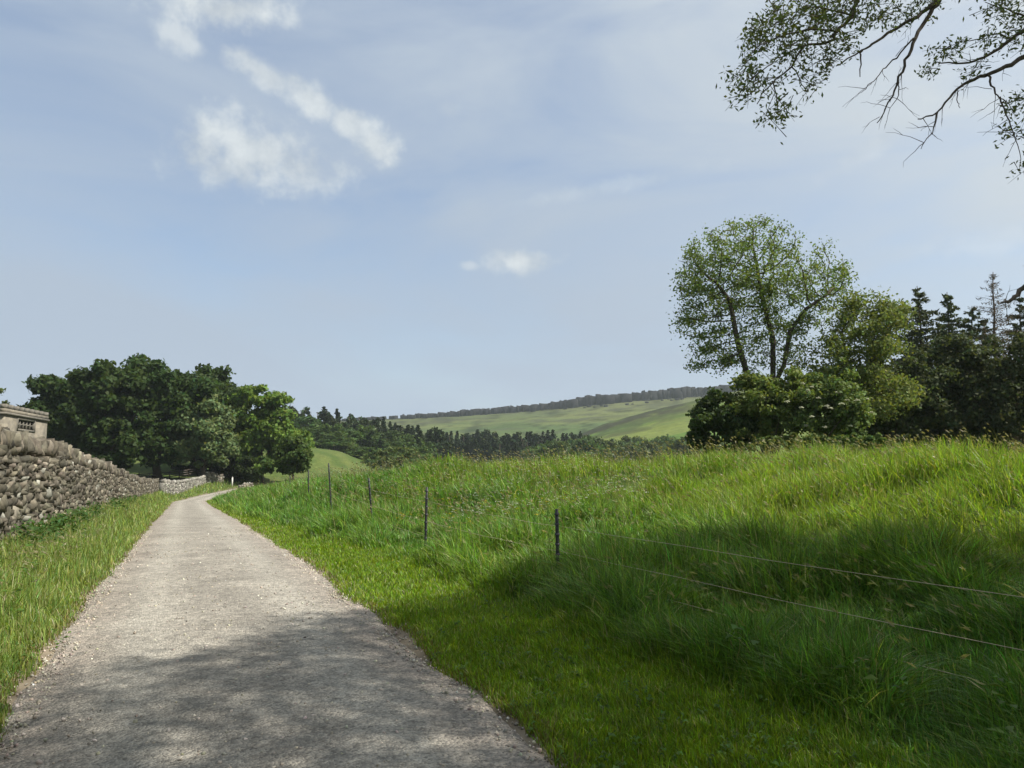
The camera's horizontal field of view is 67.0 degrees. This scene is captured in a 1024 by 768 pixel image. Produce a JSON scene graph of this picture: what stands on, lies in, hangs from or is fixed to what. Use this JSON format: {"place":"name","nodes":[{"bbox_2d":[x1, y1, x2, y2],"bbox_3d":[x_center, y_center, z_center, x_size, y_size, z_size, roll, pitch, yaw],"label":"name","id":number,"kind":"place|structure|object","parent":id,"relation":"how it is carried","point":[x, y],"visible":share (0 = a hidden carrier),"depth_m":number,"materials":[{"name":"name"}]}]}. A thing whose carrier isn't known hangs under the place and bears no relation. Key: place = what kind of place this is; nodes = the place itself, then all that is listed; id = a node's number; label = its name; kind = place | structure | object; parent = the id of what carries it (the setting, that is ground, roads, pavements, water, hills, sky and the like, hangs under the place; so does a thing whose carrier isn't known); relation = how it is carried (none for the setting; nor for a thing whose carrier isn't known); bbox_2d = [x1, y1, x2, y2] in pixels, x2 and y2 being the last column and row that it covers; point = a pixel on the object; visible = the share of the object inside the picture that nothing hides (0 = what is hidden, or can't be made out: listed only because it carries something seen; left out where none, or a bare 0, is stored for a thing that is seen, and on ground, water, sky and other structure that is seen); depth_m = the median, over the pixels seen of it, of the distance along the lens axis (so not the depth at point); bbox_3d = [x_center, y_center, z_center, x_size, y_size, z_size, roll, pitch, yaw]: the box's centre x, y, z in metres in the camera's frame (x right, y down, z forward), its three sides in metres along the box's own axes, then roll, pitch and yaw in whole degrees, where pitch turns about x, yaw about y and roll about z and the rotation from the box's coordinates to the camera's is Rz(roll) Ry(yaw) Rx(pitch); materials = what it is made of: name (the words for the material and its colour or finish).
{"place":"outdoors","nodes":[
{"label":"outdoors","id":0,"kind":"place"},
{"bbox_2d":[0,489,558,767],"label":"path","id":1,"kind":"structure","parent":0,"point":[441,721],"depth_m":5.66,"materials":[{"name":"gravel"}]},
{"bbox_2d":[0,0,1023,420],"label":"sky","id":2,"kind":"structure","parent":0,"point":[364,208],"materials":[{"name":"blue"}]},
{"bbox_2d":[0,434,1023,767],"bbox_3d":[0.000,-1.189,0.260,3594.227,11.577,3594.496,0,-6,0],"label":"ground","id":3,"kind":"structure","parent":0,"point":[329,458],"depth_m":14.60,"materials":[{"name":"plant"}]},
{"bbox_2d":[0,404,49,437],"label":"stone building","id":4,"kind":"structure","parent":3,"relation":"on","point":[17,419],"depth_m":59.15,"materials":[{"name":"beige stone"}]},
{"bbox_2d":[17,417,35,432],"bbox_3d":[-37.579,3.170,59.534,0.390,0.989,4.092,2,-6,-15],"label":"window","id":5,"kind":"structure","parent":4,"relation":"in","point":[23,424],"depth_m":59.83,"materials":[{"name":"wood"}]},
{"bbox_2d":[16,373,83,448],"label":"sycamore tree","id":6,"kind":"object","parent":3,"relation":"on","point":[52,390],"visible":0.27,"depth_m":115.41,"materials":[{"name":"green plant"}]},
{"bbox_2d":[0,494,148,549],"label":"nettles","id":7,"kind":"object","parent":3,"relation":"on","point":[58,521],"visible":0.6,"depth_m":14.00,"materials":[{"name":"green plant"}]},
{"bbox_2d":[0,424,159,541],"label":"dry stone wall","id":8,"kind":"structure","parent":3,"relation":"on","point":[41,476],"depth_m":15.23,"materials":[{"name":"stone"}]},
{"bbox_2d":[0,492,160,619],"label":"verge seed grass","id":9,"kind":"structure","parent":3,"relation":"on","point":[33,552],"depth_m":11.02,"materials":[{"name":"plant"}]},
{"bbox_2d":[47,358,168,469],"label":"sycamore tree","id":10,"kind":"object","parent":3,"relation":"on","point":[91,429],"visible":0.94,"depth_m":109.08,"materials":[{"name":"green plant"}]},
{"bbox_2d":[105,353,229,480],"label":"sycamore tree","id":11,"kind":"object","parent":3,"relation":"on","point":[171,401],"visible":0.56,"depth_m":114.43,"materials":[{"name":"green plant"}]},
{"bbox_2d":[134,466,206,478],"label":"rail fence","id":12,"kind":"object","parent":3,"relation":"on","point":[169,474],"visible":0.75,"depth_m":120.40,"materials":[{"name":"wood"}]},
{"bbox_2d":[159,475,205,494],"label":"field wall","id":13,"kind":"structure","parent":3,"relation":"on","point":[168,486],"depth_m":91.68,"materials":[{"name":"stone"}]},
{"bbox_2d":[170,458,201,470],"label":"understorey bush","id":14,"kind":"object","parent":3,"relation":"on","point":[183,467],"visible":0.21,"depth_m":130.68,"materials":[{"name":"green plant"}]},
{"bbox_2d":[165,394,243,475],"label":"round tree","id":15,"kind":"object","parent":3,"relation":"on","point":[208,440],"visible":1,"depth_m":114.35,"materials":[{"name":"green plant"}]},
{"bbox_2d":[205,472,224,482],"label":"broken wall","id":16,"kind":"structure","parent":3,"relation":"on","point":[211,477],"depth_m":116.65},
{"bbox_2d":[182,363,253,470],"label":"sycamore tree","id":17,"kind":"object","parent":3,"relation":"on","point":[225,386],"visible":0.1,"depth_m":131.20,"materials":[{"name":"green plant"}]},
{"bbox_2d":[218,455,263,483],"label":"hawthorn bush","id":18,"kind":"object","parent":3,"relation":"on","point":[237,473],"visible":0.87,"depth_m":120.53,"materials":[{"name":"green plant"}]},
{"bbox_2d":[226,384,315,482],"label":"lime tree","id":19,"kind":"object","parent":3,"relation":"on","point":[266,426],"visible":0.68,"depth_m":124.53,"materials":[{"name":"green plant"}]},
{"bbox_2d":[257,434,313,481],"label":"hawthorn bush","id":20,"kind":"object","parent":3,"relation":"on","point":[291,454],"visible":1,"depth_m":100.91,"materials":[{"name":"green plant"}]},
{"bbox_2d":[0,527,576,767],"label":"chippings","id":21,"kind":"object","parent":3,"relation":"on","point":[44,660],"visible":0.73,"depth_m":6.67,"materials":[{"name":"gravel"}]},
{"bbox_2d":[291,415,330,436],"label":"woodland tree","id":22,"kind":"object","parent":3,"relation":"on","point":[303,420],"visible":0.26,"depth_m":255.53,"materials":[{"name":"green plant"}]},
{"bbox_2d":[310,427,332,446],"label":"woodland tree","id":23,"kind":"object","parent":3,"relation":"on","point":[318,430],"visible":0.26,"depth_m":238.56,"materials":[{"name":"green plant"}]},
{"bbox_2d":[316,406,338,449],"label":"pine tree","id":24,"kind":"object","parent":3,"relation":"on","point":[323,417],"visible":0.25,"depth_m":274.16,"materials":[{"name":"green plant"}]},
{"bbox_2d":[326,411,336,449],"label":"pine tree","id":25,"kind":"object","parent":3,"relation":"on","point":[332,420],"visible":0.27,"depth_m":280.27,"materials":[{"name":"green plant"}]},
{"bbox_2d":[319,423,347,449],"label":"woodland tree","id":26,"kind":"object","parent":3,"relation":"on","point":[336,427],"visible":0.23,"depth_m":253.91,"materials":[{"name":"green plant"}]},
{"bbox_2d":[320,439,346,449],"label":"woodland tree","id":27,"kind":"object","parent":3,"relation":"on","point":[330,444],"visible":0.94,"depth_m":224.14,"materials":[{"name":"green plant"}]},
{"bbox_2d":[330,429,352,450],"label":"woodland tree","id":28,"kind":"object","parent":3,"relation":"on","point":[341,434],"visible":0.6,"depth_m":240.69,"materials":[{"name":"green plant"}]},
{"bbox_2d":[334,442,357,453],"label":"woodland tree","id":29,"kind":"object","parent":3,"relation":"on","point":[346,444],"visible":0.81,"depth_m":225.31,"materials":[{"name":"green plant"}]},
{"bbox_2d":[341,416,357,430],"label":"pine tree","id":30,"kind":"object","parent":3,"relation":"on","point":[349,424],"visible":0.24,"depth_m":285.56,"materials":[{"name":"green plant"}]},
{"bbox_2d":[346,413,359,428],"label":"pine tree","id":31,"kind":"object","parent":3,"relation":"on","point":[355,423],"visible":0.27,"depth_m":290.88,"materials":[{"name":"green plant"}]},
{"bbox_2d":[346,428,370,445],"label":"woodland tree","id":32,"kind":"object","parent":3,"relation":"on","point":[357,434],"visible":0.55,"depth_m":258.65,"materials":[{"name":"green plant"}]},
{"bbox_2d":[346,447,375,458],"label":"woodland tree","id":33,"kind":"object","parent":3,"relation":"on","point":[359,452],"visible":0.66,"depth_m":221.08,"materials":[{"name":"green plant"}]},
{"bbox_2d":[356,424,374,446],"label":"woodland tree","id":34,"kind":"object","parent":3,"relation":"on","point":[361,428],"visible":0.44,"depth_m":261.61,"materials":[{"name":"green plant"}]},
{"bbox_2d":[361,417,372,429],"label":"pine tree","id":35,"kind":"object","parent":3,"relation":"on","point":[365,422],"visible":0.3,"depth_m":289.73,"materials":[{"name":"green plant"}]},
{"bbox_2d":[370,417,384,443],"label":"pine tree","id":36,"kind":"object","parent":3,"relation":"on","point":[376,424],"visible":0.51,"depth_m":278.71,"materials":[{"name":"green plant"}]},
{"bbox_2d":[363,448,394,470],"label":"willow bush","id":37,"kind":"object","parent":3,"relation":"on","point":[367,456],"visible":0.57,"depth_m":173.12,"materials":[{"name":"green plant"}]},
{"bbox_2d":[365,428,395,452],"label":"woodland tree","id":38,"kind":"object","parent":3,"relation":"on","point":[374,438],"visible":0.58,"depth_m":259.29,"materials":[{"name":"green plant"}]},
{"bbox_2d":[380,417,387,435],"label":"pine tree","id":39,"kind":"object","parent":3,"relation":"on","point":[384,426],"visible":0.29,"depth_m":290.97,"materials":[{"name":"green plant"}]},
{"bbox_2d":[375,430,401,447],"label":"woodland tree","id":40,"kind":"object","parent":3,"relation":"on","point":[397,432],"visible":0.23,"depth_m":263.09,"materials":[{"name":"green plant"}]},
{"bbox_2d":[382,441,406,456],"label":"woodland tree","id":41,"kind":"object","parent":3,"relation":"on","point":[399,443],"visible":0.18,"depth_m":246.45,"materials":[{"name":"green plant"}]},
{"bbox_2d":[376,445,419,470],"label":"willow bush","id":42,"kind":"object","parent":3,"relation":"on","point":[394,450],"visible":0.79,"depth_m":164.66,"materials":[{"name":"green plant"}]},
{"bbox_2d":[386,432,409,445],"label":"woodland tree","id":43,"kind":"object","parent":3,"relation":"on","point":[403,437],"visible":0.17,"depth_m":265.92,"materials":[{"name":"green plant"}]},
{"bbox_2d":[394,435,426,451],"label":"woodland tree","id":44,"kind":"object","parent":3,"relation":"on","point":[410,440],"visible":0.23,"depth_m":258.75,"materials":[{"name":"green plant"}]},
{"bbox_2d":[394,453,431,470],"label":"willow bush","id":45,"kind":"object","parent":3,"relation":"on","point":[423,457],"visible":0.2,"depth_m":171.12,"materials":[{"name":"green plant"}]},
{"bbox_2d":[411,425,425,460],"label":"pine tree","id":46,"kind":"object","parent":3,"relation":"on","point":[417,430],"visible":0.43,"depth_m":261.55,"materials":[{"name":"green plant"}]},
{"bbox_2d":[408,445,432,460],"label":"woodland tree","id":47,"kind":"object","parent":3,"relation":"on","point":[422,449],"visible":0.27,"depth_m":239.89,"materials":[{"name":"green plant"}]},
{"bbox_2d":[408,441,436,459],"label":"woodland tree","id":48,"kind":"object","parent":3,"relation":"on","point":[429,444],"visible":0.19,"depth_m":257.78,"materials":[{"name":"green plant"}]},
{"bbox_2d":[425,429,439,459],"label":"pine tree","id":49,"kind":"object","parent":3,"relation":"on","point":[430,435],"visible":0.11,"depth_m":283.74,"materials":[{"name":"green plant"}]},
{"bbox_2d":[428,426,453,461],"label":"pine tree","id":50,"kind":"object","parent":3,"relation":"on","point":[439,434],"visible":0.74,"depth_m":271.97,"materials":[{"name":"green plant"}]},
{"bbox_2d":[442,436,456,456],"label":"pine tree","id":51,"kind":"object","parent":3,"relation":"on","point":[449,444],"visible":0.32,"depth_m":279.06,"materials":[{"name":"green plant"}]},
{"bbox_2d":[454,441,463,460],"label":"conifer tree","id":52,"kind":"object","parent":3,"relation":"on","point":[460,449],"visible":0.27,"depth_m":335.13,"materials":[{"name":"green plant"}]},
{"bbox_2d":[463,440,470,460],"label":"conifer tree","id":53,"kind":"object","parent":3,"relation":"on","point":[467,447],"visible":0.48,"depth_m":328.78,"materials":[{"name":"green plant"}]},
{"bbox_2d":[463,433,472,446],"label":"conifer tree","id":54,"kind":"object","parent":3,"relation":"on","point":[469,438],"visible":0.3,"depth_m":350.68,"materials":[{"name":"green plant"}]},
{"bbox_2d":[467,438,481,464],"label":"conifer tree","id":55,"kind":"object","parent":3,"relation":"on","point":[475,446],"visible":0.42,"depth_m":327.09,"materials":[{"name":"green plant"}]},
{"bbox_2d":[377,450,579,535],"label":"buttercups","id":56,"kind":"object","parent":3,"relation":"on","point":[482,487],"visible":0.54,"depth_m":19.36,"materials":[{"name":"yellow plant"}]},
{"bbox_2d":[309,447,649,532],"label":"white flowers","id":57,"kind":"object","parent":3,"relation":"on","point":[522,485],"visible":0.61,"depth_m":19.95,"materials":[{"name":"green plant"}]},
{"bbox_2d":[471,429,491,452],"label":"conifer tree","id":58,"kind":"object","parent":3,"relation":"on","point":[484,432],"visible":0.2,"depth_m":364.27,"materials":[{"name":"green plant"}]},
{"bbox_2d":[478,438,487,461],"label":"conifer tree","id":59,"kind":"object","parent":3,"relation":"on","point":[483,445],"visible":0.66,"depth_m":333.72,"materials":[{"name":"green plant"}]},
{"bbox_2d":[483,441,493,464],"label":"conifer tree","id":60,"kind":"object","parent":3,"relation":"on","point":[488,449],"visible":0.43,"depth_m":332.10,"materials":[{"name":"green plant"}]},
{"bbox_2d":[490,436,501,461],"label":"conifer tree","id":61,"kind":"object","parent":3,"relation":"on","point":[494,442],"visible":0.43,"depth_m":338.70,"materials":[{"name":"green plant"}]},
{"bbox_2d":[492,443,508,462],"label":"conifer tree","id":62,"kind":"object","parent":3,"relation":"on","point":[502,450],"visible":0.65,"depth_m":332.23,"materials":[{"name":"green plant"}]},
{"bbox_2d":[504,440,512,459],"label":"conifer tree","id":63,"kind":"object","parent":3,"relation":"on","point":[508,448],"visible":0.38,"depth_m":333.27,"materials":[{"name":"green plant"}]},
{"bbox_2d":[0,512,1017,767],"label":"weeds","id":64,"kind":"object","parent":3,"relation":"on","point":[794,742],"visible":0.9,"depth_m":4.91,"materials":[{"name":"green plant"}]},
{"bbox_2d":[509,431,521,457],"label":"conifer tree","id":65,"kind":"object","parent":3,"relation":"on","point":[515,438],"visible":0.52,"depth_m":349.80,"materials":[{"name":"green plant"}]},
{"bbox_2d":[510,442,520,461],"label":"conifer tree","id":66,"kind":"object","parent":3,"relation":"on","point":[515,446],"visible":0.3,"depth_m":330.78,"materials":[{"name":"green plant"}]},
{"bbox_2d":[526,431,533,445],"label":"conifer tree","id":67,"kind":"object","parent":3,"relation":"on","point":[530,436],"visible":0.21,"depth_m":362.83,"materials":[{"name":"green plant"}]},
{"bbox_2d":[523,438,567,461],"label":"hedgerow tree","id":68,"kind":"object","parent":3,"relation":"on","point":[538,450],"visible":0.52,"depth_m":297.09,"materials":[{"name":"green plant"}]},
{"bbox_2d":[544,440,576,460],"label":"hedgerow tree","id":69,"kind":"object","parent":3,"relation":"on","point":[557,446],"visible":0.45,"depth_m":285.68,"materials":[{"name":"green plant"}]},
{"bbox_2d":[594,437,639,463],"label":"hedgerow tree","id":70,"kind":"object","parent":3,"relation":"on","point":[611,443],"visible":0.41,"depth_m":285.56,"materials":[{"name":"green plant"}]},
{"bbox_2d":[289,463,1023,690],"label":"wire fence","id":71,"kind":"object","parent":3,"relation":"on","point":[557,533],"visible":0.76,"depth_m":9.81,"materials":[{"name":"metal"}]},
{"bbox_2d":[684,386,762,455],"bbox_3d":[11.717,2.801,42.943,4.267,5.441,3.722,0,-6,0],"label":"hawthorn bush","id":72,"kind":"object","parent":3,"relation":"on","point":[706,415],"visible":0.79,"depth_m":42.34,"materials":[{"name":"green plant"}]},
{"bbox_2d":[665,213,864,455],"bbox_3d":[15.315,-2.172,46.374,12.049,17.005,7.708,0,-6,0],"label":"ash tree","id":73,"kind":"object","parent":3,"relation":"on","point":[768,289],"visible":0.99,"depth_m":46.09,"materials":[{"name":"green plant"}]},
{"bbox_2d":[719,365,821,455],"bbox_3d":[14.137,2.280,42.498,5.631,6.806,4.508,0,-6,0],"label":"elder bush","id":74,"kind":"object","parent":3,"relation":"on","point":[756,388],"visible":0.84,"depth_m":41.73,"materials":[{"name":"green plant"}]},
{"bbox_2d":[739,432,846,451],"bbox_3d":[13.435,3.384,37.046,4.982,2.233,3.095,0,-6,0],"label":"bramble bush","id":75,"kind":"object","parent":3,"relation":"on","point":[823,437],"visible":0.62,"depth_m":36.63,"materials":[{"name":"green plant"}]},
{"bbox_2d":[772,365,877,448],"bbox_3d":[16.936,2.303,41.978,5.761,6.840,4.714,0,-6,0],"label":"elder bush","id":76,"kind":"object","parent":3,"relation":"on","point":[838,405],"visible":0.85,"depth_m":40.83,"materials":[{"name":"green plant"}]},
{"bbox_2d":[789,286,930,451],"bbox_3d":[20.062,0.192,44.098,7.916,11.769,5.688,0,-6,0],"label":"young ash tree","id":77,"kind":"object","parent":3,"relation":"on","point":[880,314],"visible":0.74,"depth_m":43.68,"materials":[{"name":"green plant"}]},
{"bbox_2d":[823,431,901,451],"bbox_3d":[16.714,3.534,36.923,3.965,2.568,2.919,0,-6,0],"label":"bramble bush","id":78,"kind":"object","parent":3,"relation":"on","point":[877,438],"visible":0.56,"depth_m":36.58,"materials":[{"name":"green plant"}]},
{"bbox_2d":[715,0,1023,321],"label":"overhanging tree","id":79,"kind":"object","parent":3,"relation":"on","point":[821,13],"visible":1,"depth_m":6.80,"materials":[{"name":"green plant"}]},
{"bbox_2d":[865,323,922,452],"bbox_3d":[29.560,1.909,58.587,7.746,13.228,7.892,3,-6,-23],"label":"spruce tree","id":80,"kind":"object","parent":3,"relation":"on","point":[904,356],"visible":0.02,"depth_m":58.19,"materials":[{"name":"green plant"}]},
{"bbox_2d":[845,347,945,450],"bbox_3d":[23.207,2.219,46.984,6.213,9.078,5.358,0,-6,0],"label":"thicket bush","id":81,"kind":"object","parent":3,"relation":"on","point":[902,422],"visible":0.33,"depth_m":46.00,"materials":[{"name":"green plant"}]},
{"bbox_2d":[887,287,998,450],"bbox_3d":[27.355,0.446,51.467,7.185,14.098,7.472,0,-6,0],"label":"larch tree","id":82,"kind":"object","parent":3,"relation":"on","point":[921,314],"visible":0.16,"depth_m":51.51,"materials":[{"name":"green plant"}]},
{"bbox_2d":[892,293,1009,446],"bbox_3d":[29.624,0.602,52.082,8.019,13.912,6.969,0,-6,0],"label":"larch tree","id":83,"kind":"object","parent":3,"relation":"on","point":[949,327],"visible":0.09,"depth_m":52.44,"materials":[{"name":"green plant"}]},
{"bbox_2d":[900,333,1013,448],"bbox_3d":[26.998,1.825,47.232,7.109,10.045,5.442,4,-7,-34],"label":"thicket bush","id":84,"kind":"object","parent":3,"relation":"on","point":[950,381],"visible":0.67,"depth_m":46.15,"materials":[{"name":"green plant"}]},
{"bbox_2d":[925,274,1023,455],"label":"dead larch","id":85,"kind":"object","parent":3,"relation":"on","point":[993,309],"visible":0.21,"depth_m":49.64,"materials":[{"name":"grey plant"}]},
{"bbox_2d":[947,307,1023,450],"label":"spruce tree","id":86,"kind":"object","parent":3,"relation":"on","point":[974,317],"visible":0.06,"depth_m":55.61,"materials":[{"name":"green plant"}]},
{"bbox_2d":[957,332,1023,452],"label":"thicket bush","id":87,"kind":"object","parent":3,"relation":"on","point":[1007,417],"visible":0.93,"depth_m":45.29,"materials":[{"name":"green plant"}]},
{"bbox_2d":[972,319,1008,440],"bbox_3d":[36.331,1.937,60.327,9.244,14.307,8.936,4,-7,-33],"label":"spruce tree","id":88,"kind":"object","parent":3,"relation":"on","point":[985,328],"visible":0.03,"depth_m":60.65,"materials":[{"name":"green plant"}]},
{"bbox_2d":[1001,297,1023,457],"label":"spruce tree","id":89,"kind":"object","parent":3,"relation":"on","point":[1015,325],"visible":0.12,"depth_m":56.65,"materials":[{"name":"green plant"}]},
{"bbox_2d":[337,396,701,442],"bbox_3d":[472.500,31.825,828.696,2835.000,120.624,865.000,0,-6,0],"label":"hill","id":90,"kind":"structure","parent":0,"point":[573,420],"depth_m":892.51,"materials":[{"name":"green plant"}]},
{"bbox_2d":[342,382,786,420],"bbox_3d":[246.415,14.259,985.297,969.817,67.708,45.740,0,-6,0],"label":"hill","id":91,"kind":"structure","parent":0,"point":[681,393],"depth_m":989.37,"materials":[{"name":"plant"}]},
{"bbox_2d":[215,423,1023,540],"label":"seeding grass","id":92,"kind":"structure","parent":0,"point":[663,459],"depth_m":18.77,"materials":[{"name":"plant"}]},
{"bbox_2d":[399,448,1023,728],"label":"meadow seed grass","id":93,"kind":"structure","parent":0,"point":[847,595],"depth_m":7.52,"materials":[{"name":"plant"}]},
{"bbox_2d":[581,383,1001,461],"bbox_3d":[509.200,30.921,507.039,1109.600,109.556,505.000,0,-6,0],"label":"hill spur","id":94,"kind":"structure","parent":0,"point":[673,420],"depth_m":521.85,"materials":[{"name":"green plant"}]},
{"bbox_2d":[571,435,611,460],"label":"hedgerow tree","id":95,"kind":"object","parent":94,"relation":"on","point":[585,442],"visible":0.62,"depth_m":281.57,"materials":[{"name":"green plant"}]},
{"bbox_2d":[615,438,643,461],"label":"hedgerow tree","id":96,"kind":"object","parent":94,"relation":"on","point":[622,442],"visible":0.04,"depth_m":315.30,"materials":[{"name":"green plant"}]},
{"bbox_2d":[619,435,649,449],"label":"hedgerow tree","id":97,"kind":"object","parent":94,"relation":"on","point":[625,438],"visible":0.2,"depth_m":327.01,"materials":[{"name":"green plant"}]},
{"bbox_2d":[624,439,655,459],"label":"hedgerow tree","id":98,"kind":"object","parent":94,"relation":"on","point":[638,450],"visible":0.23,"depth_m":300.97,"materials":[{"name":"green plant"}]},
{"bbox_2d":[621,440,659,460],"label":"hedgerow tree","id":99,"kind":"object","parent":94,"relation":"on","point":[646,444],"visible":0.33,"depth_m":295.98,"materials":[{"name":"green plant"}]},
{"bbox_2d":[649,434,677,445],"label":"hedgerow tree","id":100,"kind":"object","parent":94,"relation":"on","point":[664,440],"visible":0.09,"depth_m":313.07,"materials":[{"name":"green plant"}]},
{"bbox_2d":[654,437,702,460],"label":"hedgerow tree","id":101,"kind":"object","parent":94,"relation":"on","point":[676,444],"visible":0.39,"depth_m":281.87,"materials":[{"name":"green plant"}]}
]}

